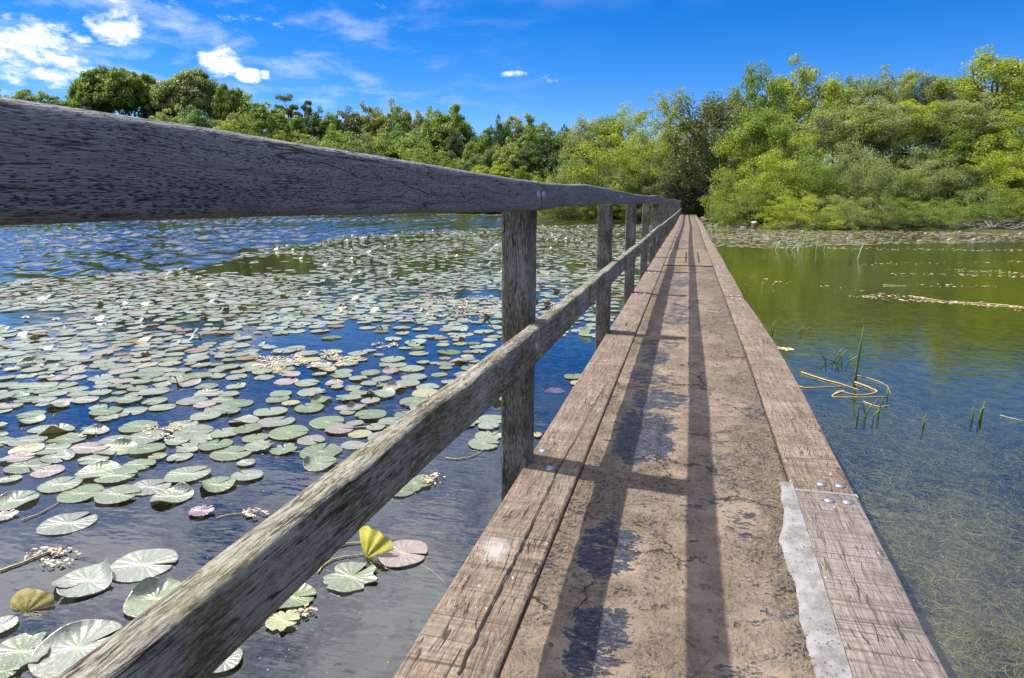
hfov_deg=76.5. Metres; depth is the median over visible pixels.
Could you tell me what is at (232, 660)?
lily pad
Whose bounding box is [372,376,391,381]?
lily pad
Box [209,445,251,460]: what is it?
lily pad
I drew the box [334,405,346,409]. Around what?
lily pad
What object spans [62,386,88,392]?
lily pad
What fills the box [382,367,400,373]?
lily pad
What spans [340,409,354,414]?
lily pad
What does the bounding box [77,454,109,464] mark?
lily pad
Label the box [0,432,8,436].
lily pad
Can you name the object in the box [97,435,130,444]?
lily pad
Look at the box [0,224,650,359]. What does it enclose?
lily pads
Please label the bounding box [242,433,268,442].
lily pad
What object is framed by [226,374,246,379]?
lily pad
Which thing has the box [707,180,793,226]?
shrub
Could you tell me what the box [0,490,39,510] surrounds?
lily pad
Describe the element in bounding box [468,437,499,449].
lily pad
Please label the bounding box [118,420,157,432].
lily pad
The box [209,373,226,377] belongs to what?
lily pad
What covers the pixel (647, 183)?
willow bush
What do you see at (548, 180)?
shrub
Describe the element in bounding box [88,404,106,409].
lily pad
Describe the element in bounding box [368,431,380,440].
lily pad
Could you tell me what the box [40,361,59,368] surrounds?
lily pad
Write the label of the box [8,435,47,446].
lily pad
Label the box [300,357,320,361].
lily pad
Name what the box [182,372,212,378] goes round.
lily pad
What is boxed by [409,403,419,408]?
lily pad
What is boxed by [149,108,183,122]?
bushy tree
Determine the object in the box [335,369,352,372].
lily pad
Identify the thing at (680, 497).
footbridge
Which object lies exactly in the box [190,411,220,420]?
lily pad
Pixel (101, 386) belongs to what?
lily pad
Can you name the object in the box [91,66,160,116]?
domed tree
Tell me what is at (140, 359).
lily pad
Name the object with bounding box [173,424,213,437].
lily pad
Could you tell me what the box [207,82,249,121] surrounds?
domed tree
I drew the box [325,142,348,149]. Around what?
shrub
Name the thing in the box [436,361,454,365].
lily pad
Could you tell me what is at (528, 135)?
bushy tree
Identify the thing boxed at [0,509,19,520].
lily pad
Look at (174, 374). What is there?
lily pad
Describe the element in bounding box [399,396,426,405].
lily pad
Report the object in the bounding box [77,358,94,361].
lily pad
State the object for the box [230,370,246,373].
lily pad
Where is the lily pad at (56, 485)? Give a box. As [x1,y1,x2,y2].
[37,476,82,492]
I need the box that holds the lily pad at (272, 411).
[253,407,287,415]
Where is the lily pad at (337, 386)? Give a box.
[331,384,343,387]
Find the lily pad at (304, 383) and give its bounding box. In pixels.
[295,379,319,386]
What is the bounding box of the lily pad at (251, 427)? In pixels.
[233,423,261,433]
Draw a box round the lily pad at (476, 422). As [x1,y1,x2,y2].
[469,420,480,426]
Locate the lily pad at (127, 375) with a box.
[119,372,144,377]
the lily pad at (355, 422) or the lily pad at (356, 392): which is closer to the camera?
the lily pad at (355, 422)
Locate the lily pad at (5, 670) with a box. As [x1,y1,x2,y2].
[0,662,20,677]
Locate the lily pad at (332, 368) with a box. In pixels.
[319,366,336,370]
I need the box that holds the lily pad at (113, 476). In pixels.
[94,468,137,482]
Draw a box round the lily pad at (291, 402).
[282,400,299,405]
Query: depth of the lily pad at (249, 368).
5.92 m
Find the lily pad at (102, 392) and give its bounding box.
[88,389,112,394]
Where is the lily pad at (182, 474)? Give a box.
[164,465,211,482]
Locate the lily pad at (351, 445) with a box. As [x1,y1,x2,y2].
[340,440,364,449]
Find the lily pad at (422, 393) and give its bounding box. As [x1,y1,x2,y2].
[412,388,437,397]
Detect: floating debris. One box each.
[24,246,560,616]
[131,433,484,673]
[775,247,1021,350]
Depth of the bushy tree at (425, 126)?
121.08 m
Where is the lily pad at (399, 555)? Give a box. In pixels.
[378,539,427,567]
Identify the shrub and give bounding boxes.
[211,122,248,134]
[250,127,297,141]
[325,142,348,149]
[532,169,567,222]
[542,205,592,223]
[581,188,625,218]
[613,191,661,219]
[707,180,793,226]
[709,196,734,222]
[749,190,848,230]
[819,192,878,229]
[849,192,927,229]
[891,198,976,227]
[942,183,1023,223]
[995,188,1023,218]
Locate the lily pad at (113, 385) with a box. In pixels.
[108,384,122,386]
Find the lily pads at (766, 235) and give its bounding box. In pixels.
[704,226,1022,247]
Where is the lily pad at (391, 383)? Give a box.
[383,380,405,389]
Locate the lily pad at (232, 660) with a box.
[213,648,242,672]
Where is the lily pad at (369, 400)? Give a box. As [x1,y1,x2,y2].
[361,397,379,403]
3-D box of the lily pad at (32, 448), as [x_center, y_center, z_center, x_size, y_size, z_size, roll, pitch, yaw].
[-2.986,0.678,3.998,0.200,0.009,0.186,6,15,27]
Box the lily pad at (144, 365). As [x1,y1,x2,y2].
[134,362,157,367]
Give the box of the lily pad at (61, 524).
[36,511,97,535]
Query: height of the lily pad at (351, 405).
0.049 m
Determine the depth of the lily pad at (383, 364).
6.08 m
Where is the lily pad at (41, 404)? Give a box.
[35,402,50,405]
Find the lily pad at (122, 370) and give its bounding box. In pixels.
[108,367,137,374]
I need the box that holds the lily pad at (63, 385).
[54,382,77,387]
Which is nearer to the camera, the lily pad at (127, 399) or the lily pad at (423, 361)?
the lily pad at (127, 399)
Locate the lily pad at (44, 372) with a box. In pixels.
[37,371,54,374]
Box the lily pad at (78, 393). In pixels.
[66,391,90,396]
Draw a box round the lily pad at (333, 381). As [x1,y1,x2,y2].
[325,379,343,384]
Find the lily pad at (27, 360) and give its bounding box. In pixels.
[16,357,46,365]
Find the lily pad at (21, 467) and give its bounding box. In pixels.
[3,458,51,473]
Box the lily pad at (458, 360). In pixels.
[449,358,466,361]
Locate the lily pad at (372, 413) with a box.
[355,409,386,418]
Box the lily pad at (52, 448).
[35,443,71,454]
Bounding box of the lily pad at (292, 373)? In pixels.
[279,371,300,376]
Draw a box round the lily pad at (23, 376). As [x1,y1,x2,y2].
[13,373,36,378]
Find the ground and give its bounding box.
[0,162,1023,677]
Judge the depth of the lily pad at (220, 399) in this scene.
5.02 m
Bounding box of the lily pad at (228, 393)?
[218,391,238,396]
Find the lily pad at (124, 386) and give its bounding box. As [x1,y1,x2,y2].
[116,384,132,388]
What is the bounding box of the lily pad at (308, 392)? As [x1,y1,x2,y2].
[297,387,325,396]
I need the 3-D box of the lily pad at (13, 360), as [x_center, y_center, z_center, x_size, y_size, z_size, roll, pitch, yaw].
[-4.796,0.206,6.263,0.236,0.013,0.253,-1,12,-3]
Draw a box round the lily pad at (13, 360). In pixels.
[3,357,22,363]
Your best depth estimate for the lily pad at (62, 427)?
4.27 m
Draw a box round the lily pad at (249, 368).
[241,366,261,371]
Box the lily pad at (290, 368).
[270,366,294,373]
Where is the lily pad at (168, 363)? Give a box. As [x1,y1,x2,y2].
[158,361,181,365]
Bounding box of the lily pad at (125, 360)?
[118,358,135,361]
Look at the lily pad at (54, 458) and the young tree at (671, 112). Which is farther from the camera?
the young tree at (671, 112)
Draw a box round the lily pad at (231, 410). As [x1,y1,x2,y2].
[219,407,240,413]
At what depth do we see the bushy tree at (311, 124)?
134.67 m
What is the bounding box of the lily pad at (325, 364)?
[309,360,331,367]
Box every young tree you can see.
[20,89,58,104]
[42,94,70,106]
[495,113,534,150]
[515,115,550,148]
[639,85,685,155]
[784,99,862,175]
[862,63,929,159]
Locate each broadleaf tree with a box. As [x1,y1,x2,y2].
[419,104,478,157]
[548,133,597,183]
[557,112,607,169]
[584,113,633,169]
[649,123,704,172]
[656,91,782,215]
[707,105,802,178]
[724,59,803,152]
[758,53,856,160]
[802,100,906,176]
[808,75,862,175]
[830,94,935,177]
[832,71,906,171]
[871,66,941,153]
[876,98,962,168]
[894,71,963,152]
[915,70,981,141]
[916,91,1016,166]
[927,44,1023,130]
[984,59,1023,130]
[1004,87,1023,121]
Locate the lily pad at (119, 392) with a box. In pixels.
[111,391,126,394]
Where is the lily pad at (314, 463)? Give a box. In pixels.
[303,455,336,471]
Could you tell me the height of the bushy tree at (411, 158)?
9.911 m
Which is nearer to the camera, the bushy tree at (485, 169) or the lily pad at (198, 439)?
the lily pad at (198, 439)
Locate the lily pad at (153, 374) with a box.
[138,372,164,378]
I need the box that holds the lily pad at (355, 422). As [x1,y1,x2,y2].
[346,420,363,425]
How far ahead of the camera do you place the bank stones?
41.14 m
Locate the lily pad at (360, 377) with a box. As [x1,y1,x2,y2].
[349,375,366,379]
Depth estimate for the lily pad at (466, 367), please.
6.00 m
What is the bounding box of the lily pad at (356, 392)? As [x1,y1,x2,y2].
[350,390,367,394]
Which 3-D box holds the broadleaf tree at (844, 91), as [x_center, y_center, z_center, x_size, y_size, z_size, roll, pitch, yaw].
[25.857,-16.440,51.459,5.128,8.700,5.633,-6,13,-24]
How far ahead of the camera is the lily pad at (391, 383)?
5.36 m
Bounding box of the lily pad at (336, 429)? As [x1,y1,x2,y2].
[325,424,353,433]
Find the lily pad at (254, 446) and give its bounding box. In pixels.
[244,439,274,451]
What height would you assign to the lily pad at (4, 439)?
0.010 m
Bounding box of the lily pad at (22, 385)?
[8,382,39,388]
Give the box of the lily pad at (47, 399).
[32,397,56,402]
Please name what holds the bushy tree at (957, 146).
on the ground
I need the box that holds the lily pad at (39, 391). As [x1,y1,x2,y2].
[32,387,57,393]
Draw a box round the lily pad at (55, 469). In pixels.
[30,464,64,477]
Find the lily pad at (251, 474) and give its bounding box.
[231,469,263,480]
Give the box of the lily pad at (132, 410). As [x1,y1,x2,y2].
[116,407,147,416]
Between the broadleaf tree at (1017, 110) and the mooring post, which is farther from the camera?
the broadleaf tree at (1017, 110)
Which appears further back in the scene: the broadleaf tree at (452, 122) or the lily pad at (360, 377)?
the broadleaf tree at (452, 122)
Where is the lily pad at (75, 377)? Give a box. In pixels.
[65,375,87,380]
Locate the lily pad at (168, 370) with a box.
[162,368,176,371]
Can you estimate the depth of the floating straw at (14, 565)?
2.75 m
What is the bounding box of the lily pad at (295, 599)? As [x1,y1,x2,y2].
[279,583,316,608]
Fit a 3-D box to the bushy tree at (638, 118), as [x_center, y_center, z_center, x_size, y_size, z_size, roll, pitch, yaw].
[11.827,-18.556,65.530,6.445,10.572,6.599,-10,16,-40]
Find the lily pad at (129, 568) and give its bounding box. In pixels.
[110,548,177,582]
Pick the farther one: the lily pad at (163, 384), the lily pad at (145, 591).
the lily pad at (163, 384)
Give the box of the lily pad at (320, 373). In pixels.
[312,372,326,375]
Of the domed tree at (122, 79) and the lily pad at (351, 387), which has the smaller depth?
the lily pad at (351, 387)
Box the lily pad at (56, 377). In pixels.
[47,375,70,380]
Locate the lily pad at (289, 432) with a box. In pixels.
[268,425,308,439]
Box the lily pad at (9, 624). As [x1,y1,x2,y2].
[0,615,18,632]
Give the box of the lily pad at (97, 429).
[80,424,109,434]
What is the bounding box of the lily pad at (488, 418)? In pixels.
[478,415,500,423]
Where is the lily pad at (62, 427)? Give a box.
[37,423,74,434]
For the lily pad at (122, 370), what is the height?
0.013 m
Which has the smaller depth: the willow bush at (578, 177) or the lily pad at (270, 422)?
the lily pad at (270, 422)
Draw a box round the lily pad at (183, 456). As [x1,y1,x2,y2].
[166,452,193,460]
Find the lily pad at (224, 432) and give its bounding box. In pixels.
[208,427,238,437]
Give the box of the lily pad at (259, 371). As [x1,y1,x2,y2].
[252,368,272,373]
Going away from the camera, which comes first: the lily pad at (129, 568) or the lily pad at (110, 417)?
the lily pad at (129, 568)
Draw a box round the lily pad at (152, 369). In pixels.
[139,367,166,372]
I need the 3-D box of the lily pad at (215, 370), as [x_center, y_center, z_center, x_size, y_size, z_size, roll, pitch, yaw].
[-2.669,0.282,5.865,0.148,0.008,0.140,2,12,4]
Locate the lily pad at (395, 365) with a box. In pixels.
[389,363,406,367]
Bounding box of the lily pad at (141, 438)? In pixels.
[127,429,164,444]
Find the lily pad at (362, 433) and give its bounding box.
[348,430,371,437]
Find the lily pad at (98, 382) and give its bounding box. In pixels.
[95,378,118,384]
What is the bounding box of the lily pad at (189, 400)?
[176,396,206,405]
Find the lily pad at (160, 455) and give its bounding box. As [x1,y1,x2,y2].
[148,452,167,459]
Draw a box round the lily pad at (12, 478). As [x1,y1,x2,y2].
[0,475,22,482]
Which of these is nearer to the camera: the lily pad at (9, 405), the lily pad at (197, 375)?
the lily pad at (9, 405)
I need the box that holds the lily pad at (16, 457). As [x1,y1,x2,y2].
[0,452,35,462]
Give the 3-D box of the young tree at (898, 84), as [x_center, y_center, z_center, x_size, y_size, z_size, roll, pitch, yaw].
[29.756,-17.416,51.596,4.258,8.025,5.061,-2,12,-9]
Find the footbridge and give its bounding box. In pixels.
[0,97,948,677]
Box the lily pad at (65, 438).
[46,432,87,443]
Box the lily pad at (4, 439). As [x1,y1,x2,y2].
[0,436,15,446]
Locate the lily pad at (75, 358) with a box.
[64,355,91,360]
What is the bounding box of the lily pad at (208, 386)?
[194,383,218,389]
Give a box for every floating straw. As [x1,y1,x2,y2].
[0,544,66,571]
[21,500,59,520]
[317,553,363,571]
[416,564,445,583]
[446,450,481,458]
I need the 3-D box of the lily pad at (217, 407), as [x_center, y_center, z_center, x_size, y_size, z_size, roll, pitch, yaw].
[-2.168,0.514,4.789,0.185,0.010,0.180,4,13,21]
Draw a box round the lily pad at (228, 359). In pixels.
[221,358,235,360]
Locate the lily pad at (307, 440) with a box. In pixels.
[297,435,324,444]
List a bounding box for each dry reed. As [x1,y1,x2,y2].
[800,385,848,387]
[801,371,858,389]
[831,390,886,397]
[843,381,877,394]
[909,295,948,301]
[955,302,1023,307]
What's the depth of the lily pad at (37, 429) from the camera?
4.38 m
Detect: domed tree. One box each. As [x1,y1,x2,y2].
[66,65,142,114]
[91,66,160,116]
[139,67,218,122]
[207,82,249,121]
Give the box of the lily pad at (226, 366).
[215,364,239,369]
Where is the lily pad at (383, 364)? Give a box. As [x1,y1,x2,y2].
[379,362,392,366]
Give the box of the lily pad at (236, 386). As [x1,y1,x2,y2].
[226,383,246,388]
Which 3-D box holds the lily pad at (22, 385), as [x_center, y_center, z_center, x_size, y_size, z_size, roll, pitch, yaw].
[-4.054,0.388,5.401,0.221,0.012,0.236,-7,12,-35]
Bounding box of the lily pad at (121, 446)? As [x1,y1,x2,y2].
[92,438,139,455]
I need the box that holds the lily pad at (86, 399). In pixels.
[72,396,98,402]
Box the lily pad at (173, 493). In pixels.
[150,482,193,502]
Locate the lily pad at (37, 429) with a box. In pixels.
[27,425,57,432]
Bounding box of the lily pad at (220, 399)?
[212,396,233,402]
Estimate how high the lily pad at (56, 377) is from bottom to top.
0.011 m
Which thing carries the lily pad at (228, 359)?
on the water
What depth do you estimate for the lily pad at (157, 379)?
5.57 m
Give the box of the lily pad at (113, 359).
[93,357,119,363]
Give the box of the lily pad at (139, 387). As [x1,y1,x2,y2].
[126,385,147,390]
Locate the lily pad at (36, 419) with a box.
[17,414,45,423]
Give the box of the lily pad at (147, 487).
[127,479,171,495]
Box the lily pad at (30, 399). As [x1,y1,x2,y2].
[13,396,42,402]
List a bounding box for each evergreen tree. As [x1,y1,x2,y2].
[288,115,307,142]
[441,150,460,168]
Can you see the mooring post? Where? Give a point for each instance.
(753, 224)
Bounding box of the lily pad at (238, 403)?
[221,399,253,407]
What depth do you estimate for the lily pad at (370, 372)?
5.79 m
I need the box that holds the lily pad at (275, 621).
[265,609,299,631]
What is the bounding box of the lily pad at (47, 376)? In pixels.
[37,374,54,378]
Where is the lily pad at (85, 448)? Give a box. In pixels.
[67,442,109,453]
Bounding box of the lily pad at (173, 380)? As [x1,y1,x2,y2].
[167,375,189,382]
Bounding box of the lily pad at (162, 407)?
[148,404,175,410]
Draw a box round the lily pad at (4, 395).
[0,392,14,399]
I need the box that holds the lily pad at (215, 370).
[208,368,222,372]
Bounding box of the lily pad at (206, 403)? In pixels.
[193,400,216,407]
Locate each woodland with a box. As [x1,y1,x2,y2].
[169,113,560,182]
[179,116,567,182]
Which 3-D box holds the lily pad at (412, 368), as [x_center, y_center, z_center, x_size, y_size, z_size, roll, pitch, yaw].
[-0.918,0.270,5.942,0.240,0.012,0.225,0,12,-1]
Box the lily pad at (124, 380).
[112,378,133,383]
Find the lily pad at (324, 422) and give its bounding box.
[309,416,343,428]
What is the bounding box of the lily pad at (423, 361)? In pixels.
[417,360,429,363]
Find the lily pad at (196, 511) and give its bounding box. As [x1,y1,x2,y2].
[188,505,214,516]
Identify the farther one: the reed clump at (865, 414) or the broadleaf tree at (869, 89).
the broadleaf tree at (869, 89)
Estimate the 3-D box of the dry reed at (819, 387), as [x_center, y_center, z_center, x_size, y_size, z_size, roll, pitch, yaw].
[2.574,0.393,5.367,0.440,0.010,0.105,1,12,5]
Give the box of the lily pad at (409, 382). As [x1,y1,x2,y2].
[396,379,419,386]
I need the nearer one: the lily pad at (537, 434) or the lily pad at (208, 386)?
the lily pad at (537, 434)
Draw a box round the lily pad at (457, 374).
[454,371,465,376]
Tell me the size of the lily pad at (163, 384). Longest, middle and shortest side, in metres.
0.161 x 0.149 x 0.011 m
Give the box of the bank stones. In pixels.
[700,217,748,227]
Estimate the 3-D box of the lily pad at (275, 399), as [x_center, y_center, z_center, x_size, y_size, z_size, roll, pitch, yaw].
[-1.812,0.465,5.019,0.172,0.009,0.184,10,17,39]
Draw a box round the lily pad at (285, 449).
[270,443,297,454]
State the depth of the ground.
7.88 m
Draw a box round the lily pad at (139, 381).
[130,378,151,383]
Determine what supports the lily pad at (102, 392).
on the water
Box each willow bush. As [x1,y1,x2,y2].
[543,158,604,223]
[588,152,641,218]
[623,161,683,217]
[813,135,918,210]
[875,144,978,205]
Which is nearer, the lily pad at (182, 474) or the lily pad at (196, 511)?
the lily pad at (196, 511)
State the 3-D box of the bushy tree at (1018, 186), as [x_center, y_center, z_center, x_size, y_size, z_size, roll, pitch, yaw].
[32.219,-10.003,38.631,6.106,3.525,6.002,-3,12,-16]
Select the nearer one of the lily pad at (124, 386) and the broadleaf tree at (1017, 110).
the lily pad at (124, 386)
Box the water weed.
[806,396,1023,677]
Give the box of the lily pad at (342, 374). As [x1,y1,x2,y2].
[330,372,351,377]
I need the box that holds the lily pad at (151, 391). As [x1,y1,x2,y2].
[138,387,170,394]
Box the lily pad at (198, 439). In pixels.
[188,434,212,443]
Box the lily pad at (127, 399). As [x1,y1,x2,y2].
[114,395,142,402]
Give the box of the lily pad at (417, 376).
[401,373,426,379]
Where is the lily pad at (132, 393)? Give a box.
[125,392,138,395]
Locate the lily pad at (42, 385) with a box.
[28,382,58,389]
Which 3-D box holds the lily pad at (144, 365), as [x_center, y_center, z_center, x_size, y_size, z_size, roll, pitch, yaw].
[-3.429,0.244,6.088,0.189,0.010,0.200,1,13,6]
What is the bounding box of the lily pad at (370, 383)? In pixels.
[360,381,380,385]
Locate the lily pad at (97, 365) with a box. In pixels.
[89,362,114,367]
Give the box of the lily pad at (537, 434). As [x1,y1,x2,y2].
[534,432,541,436]
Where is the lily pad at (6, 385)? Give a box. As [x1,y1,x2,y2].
[0,382,18,387]
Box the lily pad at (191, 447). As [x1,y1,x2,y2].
[175,443,198,452]
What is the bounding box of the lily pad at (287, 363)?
[272,361,294,366]
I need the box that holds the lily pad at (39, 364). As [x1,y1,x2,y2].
[31,361,43,366]
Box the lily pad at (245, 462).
[236,459,255,465]
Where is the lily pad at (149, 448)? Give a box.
[127,443,165,453]
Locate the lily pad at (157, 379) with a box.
[152,377,170,381]
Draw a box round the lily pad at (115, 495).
[94,484,140,504]
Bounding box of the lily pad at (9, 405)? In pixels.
[0,403,23,408]
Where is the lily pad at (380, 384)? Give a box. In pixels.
[376,381,386,386]
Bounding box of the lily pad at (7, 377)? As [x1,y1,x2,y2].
[0,375,15,379]
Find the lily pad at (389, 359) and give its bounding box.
[380,356,404,362]
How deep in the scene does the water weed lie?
3.57 m
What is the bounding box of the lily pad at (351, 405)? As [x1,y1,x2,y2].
[347,401,367,409]
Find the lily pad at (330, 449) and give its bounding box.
[299,443,342,458]
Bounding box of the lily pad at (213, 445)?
[198,439,232,450]
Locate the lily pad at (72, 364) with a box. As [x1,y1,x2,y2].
[64,362,81,365]
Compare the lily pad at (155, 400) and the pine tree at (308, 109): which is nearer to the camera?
the lily pad at (155, 400)
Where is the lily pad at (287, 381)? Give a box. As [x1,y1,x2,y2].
[273,378,298,384]
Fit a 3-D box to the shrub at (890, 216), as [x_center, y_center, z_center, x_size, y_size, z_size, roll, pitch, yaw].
[20.889,-7.125,36.231,4.029,2.091,4.236,5,13,22]
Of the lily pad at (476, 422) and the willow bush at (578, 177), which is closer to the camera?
the lily pad at (476, 422)
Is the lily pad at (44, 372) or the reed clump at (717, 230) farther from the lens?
the reed clump at (717, 230)
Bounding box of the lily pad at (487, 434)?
[474,431,500,439]
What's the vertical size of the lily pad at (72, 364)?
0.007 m
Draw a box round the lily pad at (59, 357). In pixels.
[45,355,69,359]
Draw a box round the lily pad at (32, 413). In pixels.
[16,410,45,417]
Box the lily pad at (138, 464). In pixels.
[121,459,155,470]
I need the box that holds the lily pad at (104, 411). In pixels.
[89,406,123,415]
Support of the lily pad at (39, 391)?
on the water
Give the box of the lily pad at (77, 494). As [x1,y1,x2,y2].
[56,484,104,503]
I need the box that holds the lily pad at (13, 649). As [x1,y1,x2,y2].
[0,632,49,670]
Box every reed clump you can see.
[708,227,727,232]
[760,233,813,249]
[796,346,879,372]
[797,325,812,338]
[847,397,890,429]
[853,327,863,387]
[885,385,893,407]
[920,413,926,439]
[969,401,984,431]
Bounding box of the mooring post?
[751,221,756,228]
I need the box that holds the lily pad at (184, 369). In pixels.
[173,368,191,371]
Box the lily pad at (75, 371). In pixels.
[61,368,86,374]
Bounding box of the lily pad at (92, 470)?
[73,460,120,478]
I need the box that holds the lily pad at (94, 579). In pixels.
[51,557,112,597]
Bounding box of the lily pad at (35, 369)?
[21,366,47,371]
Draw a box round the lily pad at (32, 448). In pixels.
[8,443,44,454]
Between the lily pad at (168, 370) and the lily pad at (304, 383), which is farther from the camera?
the lily pad at (168, 370)
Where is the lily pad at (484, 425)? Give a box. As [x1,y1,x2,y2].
[478,422,498,428]
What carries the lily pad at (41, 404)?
on the water
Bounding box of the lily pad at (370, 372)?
[361,369,380,375]
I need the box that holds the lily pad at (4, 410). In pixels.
[0,409,12,412]
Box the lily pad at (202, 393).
[194,389,223,397]
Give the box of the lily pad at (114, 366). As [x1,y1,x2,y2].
[100,364,126,370]
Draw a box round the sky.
[0,0,1023,170]
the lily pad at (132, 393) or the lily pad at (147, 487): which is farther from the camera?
the lily pad at (132, 393)
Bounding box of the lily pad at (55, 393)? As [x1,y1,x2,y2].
[39,390,67,396]
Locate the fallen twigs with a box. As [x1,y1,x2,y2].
[537,214,1023,229]
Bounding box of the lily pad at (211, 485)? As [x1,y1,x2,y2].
[199,476,235,492]
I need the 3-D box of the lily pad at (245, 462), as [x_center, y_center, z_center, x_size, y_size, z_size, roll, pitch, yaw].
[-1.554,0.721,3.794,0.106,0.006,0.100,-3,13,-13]
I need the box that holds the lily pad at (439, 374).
[431,372,447,376]
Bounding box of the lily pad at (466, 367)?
[461,364,475,369]
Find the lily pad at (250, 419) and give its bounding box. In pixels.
[228,415,259,423]
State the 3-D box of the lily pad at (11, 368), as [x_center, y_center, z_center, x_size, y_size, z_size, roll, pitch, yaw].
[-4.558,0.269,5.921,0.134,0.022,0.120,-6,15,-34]
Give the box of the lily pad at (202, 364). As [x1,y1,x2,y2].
[190,362,212,367]
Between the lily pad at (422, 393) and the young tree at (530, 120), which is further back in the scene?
the young tree at (530, 120)
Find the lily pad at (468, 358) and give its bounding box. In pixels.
[462,357,475,360]
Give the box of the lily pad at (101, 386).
[93,383,111,388]
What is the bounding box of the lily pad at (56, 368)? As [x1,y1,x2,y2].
[48,367,67,370]
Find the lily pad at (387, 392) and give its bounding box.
[367,387,395,397]
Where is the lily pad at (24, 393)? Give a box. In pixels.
[12,391,29,397]
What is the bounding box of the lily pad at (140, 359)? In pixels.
[131,357,150,362]
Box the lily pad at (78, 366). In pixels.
[69,365,87,369]
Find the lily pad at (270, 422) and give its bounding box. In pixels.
[257,416,295,426]
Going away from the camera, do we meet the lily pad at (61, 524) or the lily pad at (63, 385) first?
the lily pad at (61, 524)
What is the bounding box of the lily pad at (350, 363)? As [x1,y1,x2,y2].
[336,359,358,365]
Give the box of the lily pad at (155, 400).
[142,397,167,404]
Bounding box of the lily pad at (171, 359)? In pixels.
[160,357,182,361]
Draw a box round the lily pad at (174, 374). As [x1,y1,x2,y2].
[162,372,184,376]
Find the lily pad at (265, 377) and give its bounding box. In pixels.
[254,375,274,379]
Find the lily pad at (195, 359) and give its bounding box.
[183,356,209,361]
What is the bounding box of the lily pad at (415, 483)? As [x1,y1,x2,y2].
[402,474,432,491]
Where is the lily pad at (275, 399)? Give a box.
[266,396,289,402]
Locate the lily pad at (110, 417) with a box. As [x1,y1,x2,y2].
[95,414,118,420]
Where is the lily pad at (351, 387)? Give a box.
[345,385,361,390]
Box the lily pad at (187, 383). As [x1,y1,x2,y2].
[176,377,200,386]
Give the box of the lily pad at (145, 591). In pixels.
[123,576,181,617]
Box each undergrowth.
[537,205,650,218]
[715,142,1023,225]
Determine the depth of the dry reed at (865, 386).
5.23 m
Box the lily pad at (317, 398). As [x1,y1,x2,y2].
[311,393,331,402]
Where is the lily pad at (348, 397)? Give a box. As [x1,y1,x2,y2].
[336,394,361,400]
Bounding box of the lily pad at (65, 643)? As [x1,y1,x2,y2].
[28,619,121,677]
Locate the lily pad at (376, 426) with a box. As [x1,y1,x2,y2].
[366,423,384,429]
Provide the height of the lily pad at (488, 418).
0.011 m
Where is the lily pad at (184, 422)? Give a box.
[168,420,197,429]
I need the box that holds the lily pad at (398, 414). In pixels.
[394,411,408,416]
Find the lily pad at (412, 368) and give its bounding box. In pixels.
[398,365,424,371]
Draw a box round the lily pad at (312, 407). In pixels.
[294,403,323,412]
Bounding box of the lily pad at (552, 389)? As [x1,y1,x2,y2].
[545,387,564,393]
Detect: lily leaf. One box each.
[9,588,54,611]
[359,526,393,557]
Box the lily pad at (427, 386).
[416,383,439,388]
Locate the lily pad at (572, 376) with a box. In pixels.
[564,374,580,378]
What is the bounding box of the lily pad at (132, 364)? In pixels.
[126,363,141,366]
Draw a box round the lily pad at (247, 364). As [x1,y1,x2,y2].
[240,362,262,367]
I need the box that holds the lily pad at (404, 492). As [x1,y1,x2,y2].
[394,486,414,496]
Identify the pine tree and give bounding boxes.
[274,93,300,121]
[300,100,312,122]
[333,110,350,132]
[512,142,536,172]
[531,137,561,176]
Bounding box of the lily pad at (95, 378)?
[87,374,113,381]
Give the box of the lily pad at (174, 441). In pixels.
[165,437,188,444]
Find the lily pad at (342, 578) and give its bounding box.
[323,561,377,592]
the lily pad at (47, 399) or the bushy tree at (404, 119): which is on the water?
the lily pad at (47, 399)
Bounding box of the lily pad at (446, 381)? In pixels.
[441,379,453,382]
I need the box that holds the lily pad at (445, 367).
[439,366,451,368]
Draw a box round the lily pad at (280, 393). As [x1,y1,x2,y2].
[270,390,291,396]
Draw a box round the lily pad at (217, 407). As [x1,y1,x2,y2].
[204,405,231,412]
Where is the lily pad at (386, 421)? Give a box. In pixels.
[378,417,399,424]
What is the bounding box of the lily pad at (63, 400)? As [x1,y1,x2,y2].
[51,398,73,403]
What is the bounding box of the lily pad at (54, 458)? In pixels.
[39,449,74,463]
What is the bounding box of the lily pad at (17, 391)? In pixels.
[10,389,33,394]
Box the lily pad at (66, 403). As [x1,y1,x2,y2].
[46,401,69,406]
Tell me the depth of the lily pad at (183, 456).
3.89 m
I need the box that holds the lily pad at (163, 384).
[153,381,171,386]
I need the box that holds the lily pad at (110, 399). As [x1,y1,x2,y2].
[99,397,119,402]
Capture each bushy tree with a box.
[3,88,32,99]
[78,98,112,113]
[137,98,178,122]
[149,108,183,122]
[175,105,221,128]
[214,111,260,135]
[229,93,307,143]
[293,130,329,146]
[302,105,325,141]
[314,109,342,141]
[323,123,360,150]
[337,105,370,145]
[355,127,400,158]
[358,100,392,151]
[386,98,419,139]
[386,123,425,159]
[398,150,433,164]
[409,106,432,137]
[419,119,445,155]
[422,144,444,165]
[438,126,463,160]
[456,133,490,167]
[464,146,497,173]
[466,125,498,155]
[470,163,511,176]
[491,114,514,169]
[491,137,519,177]
[509,166,542,180]
[512,122,546,167]
[519,141,553,182]
[539,123,570,177]
[552,123,581,178]
[555,121,643,217]
[591,100,654,184]
[608,127,680,218]
[638,147,682,212]
[645,141,720,216]
[698,143,776,219]
[700,121,780,215]
[700,170,719,213]
[726,148,818,221]
[756,119,831,207]
[775,144,861,216]
[864,169,934,214]
[888,114,1004,176]
[930,164,999,205]
[932,108,1023,171]
[959,129,1023,203]
[979,100,1023,162]
[992,155,1023,195]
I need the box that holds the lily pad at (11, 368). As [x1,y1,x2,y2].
[3,366,20,370]

